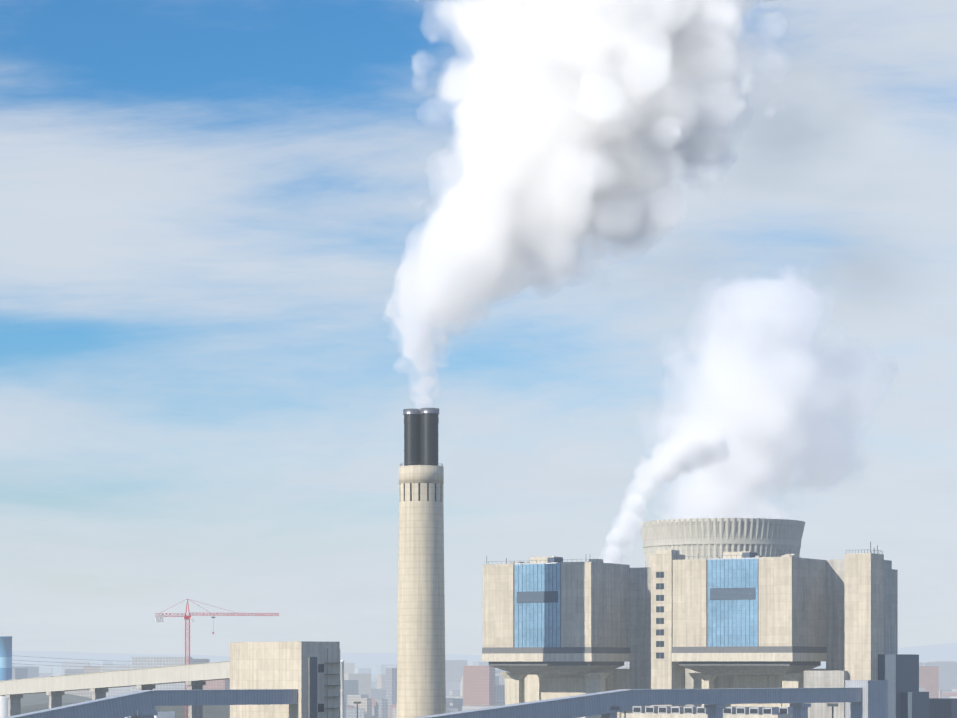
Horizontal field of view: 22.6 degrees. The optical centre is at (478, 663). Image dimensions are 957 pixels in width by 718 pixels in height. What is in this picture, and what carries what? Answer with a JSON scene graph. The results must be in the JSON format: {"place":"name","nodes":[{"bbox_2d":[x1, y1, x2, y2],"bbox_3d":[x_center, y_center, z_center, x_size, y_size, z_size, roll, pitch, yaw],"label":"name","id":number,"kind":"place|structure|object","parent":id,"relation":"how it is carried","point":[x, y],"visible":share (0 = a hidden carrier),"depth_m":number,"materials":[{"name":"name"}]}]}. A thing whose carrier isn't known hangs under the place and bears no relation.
{"place":"outdoors","nodes":[
{"label":"outdoors","id":0,"kind":"place"},
{"bbox_2d":[21,693,91,706],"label":"wooded hill","id":1,"kind":"structure","parent":0,"point":[34,699],"depth_m":2398.83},
{"bbox_2d":[21,703,229,717],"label":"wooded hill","id":2,"kind":"structure","parent":0,"point":[216,711],"depth_m":1788.45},
{"bbox_2d":[12,651,497,668],"bbox_3d":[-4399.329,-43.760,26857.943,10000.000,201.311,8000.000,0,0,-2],"label":"hill ridge","id":3,"kind":"structure","parent":0,"point":[93,659],"depth_m":25838.59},
{"bbox_2d":[230,641,339,717],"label":"transfer tower","id":4,"kind":"structure","parent":0,"point":[309,671],"depth_m":699.58,"materials":[{"name":"concrete"}]},
{"bbox_2d":[340,698,345,717],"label":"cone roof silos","id":5,"kind":"object","parent":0,"point":[344,709],"depth_m":1513.20,"materials":[{"name":"grey metal"}]},
{"bbox_2d":[340,653,480,663],"bbox_3d":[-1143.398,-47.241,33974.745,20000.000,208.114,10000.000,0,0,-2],"label":"hill ridge","id":6,"kind":"structure","parent":0,"point":[370,658],"depth_m":32455.06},
{"bbox_2d":[368,661,475,665],"bbox_3d":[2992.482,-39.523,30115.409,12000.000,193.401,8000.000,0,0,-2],"label":"hill ridge","id":7,"kind":"structure","parent":0,"point":[469,663],"depth_m":29208.94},
{"bbox_2d":[0,0,956,655],"label":"sky","id":8,"kind":"structure","parent":0,"point":[637,261],"materials":[{"name":"blue"}]},
{"bbox_2d":[12,657,956,717],"bbox_3d":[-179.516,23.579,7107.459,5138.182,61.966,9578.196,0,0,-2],"label":"distant city blocks","id":9,"kind":"structure","parent":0,"point":[478,684],"depth_m":2548.48,"materials":[{"name":"concrete"},{"name":"brick"},{"name":"glass"}]},
{"bbox_2d":[12,655,130,666],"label":"power line wires","id":10,"kind":"object","parent":9,"relation":"on","point":[61,662],"visible":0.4,"depth_m":2500.74,"materials":[{"name":"grey metal"}]},
{"bbox_2d":[126,698,956,717],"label":"plant buildings","id":11,"kind":"structure","parent":0,"point":[942,707],"depth_m":837.01,"materials":[{"name":"white paint"}]},
{"bbox_2d":[481,542,928,717],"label":"power plant building","id":12,"kind":"structure","parent":0,"point":[555,627],"depth_m":910.92,"materials":[{"name":"grey concrete"}]},
{"bbox_2d":[639,518,804,566],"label":"cooling tower","id":13,"kind":"structure","parent":0,"point":[700,538],"depth_m":1125.43,"materials":[{"name":"concrete"}]},
{"bbox_2d":[821,643,956,663],"bbox_3d":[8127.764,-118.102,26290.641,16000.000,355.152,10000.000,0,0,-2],"label":"hill ridge","id":14,"kind":"structure","parent":0,"point":[942,652],"depth_m":25603.97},
{"label":"ground","id":15,"kind":"structure","parent":0,"visible":0},
{"bbox_2d":[0,636,11,717],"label":"storage tank","id":16,"kind":"object","parent":15,"relation":"on","point":[5,657],"visible":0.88,"depth_m":1677.98,"materials":[{"name":"blue metal"}]},
{"bbox_2d":[0,661,229,717],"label":"conveyor gallery","id":17,"kind":"object","parent":15,"relation":"on","point":[98,685],"visible":0.9,"depth_m":792.27,"materials":[{"name":"grey concrete"}]},
{"bbox_2d":[4,689,297,717],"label":"conveyor gallery","id":18,"kind":"object","parent":15,"relation":"on","point":[140,704],"visible":1,"depth_m":665.44,"materials":[{"name":"metal"}]},
{"bbox_2d":[155,599,278,717],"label":"tower crane","id":19,"kind":"object","parent":15,"relation":"on","point":[158,618],"visible":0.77,"depth_m":1289.26,"materials":[{"name":"red paint"}]},
{"bbox_2d":[340,660,344,717],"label":"slim white stack","id":20,"kind":"object","parent":15,"relation":"on","point":[342,690],"visible":1,"depth_m":1091.82,"materials":[{"name":"paint"}]},
{"bbox_2d":[397,408,445,717],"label":"chimney","id":21,"kind":"object","parent":15,"relation":"on","point":[421,686],"visible":0.96,"depth_m":886.71,"materials":[{"name":"concrete"}]},
{"bbox_2d":[414,680,887,717],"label":"conveyor gallery","id":22,"kind":"object","parent":15,"relation":"on","point":[864,698],"visible":1,"depth_m":720.29,"materials":[{"name":"metal"}]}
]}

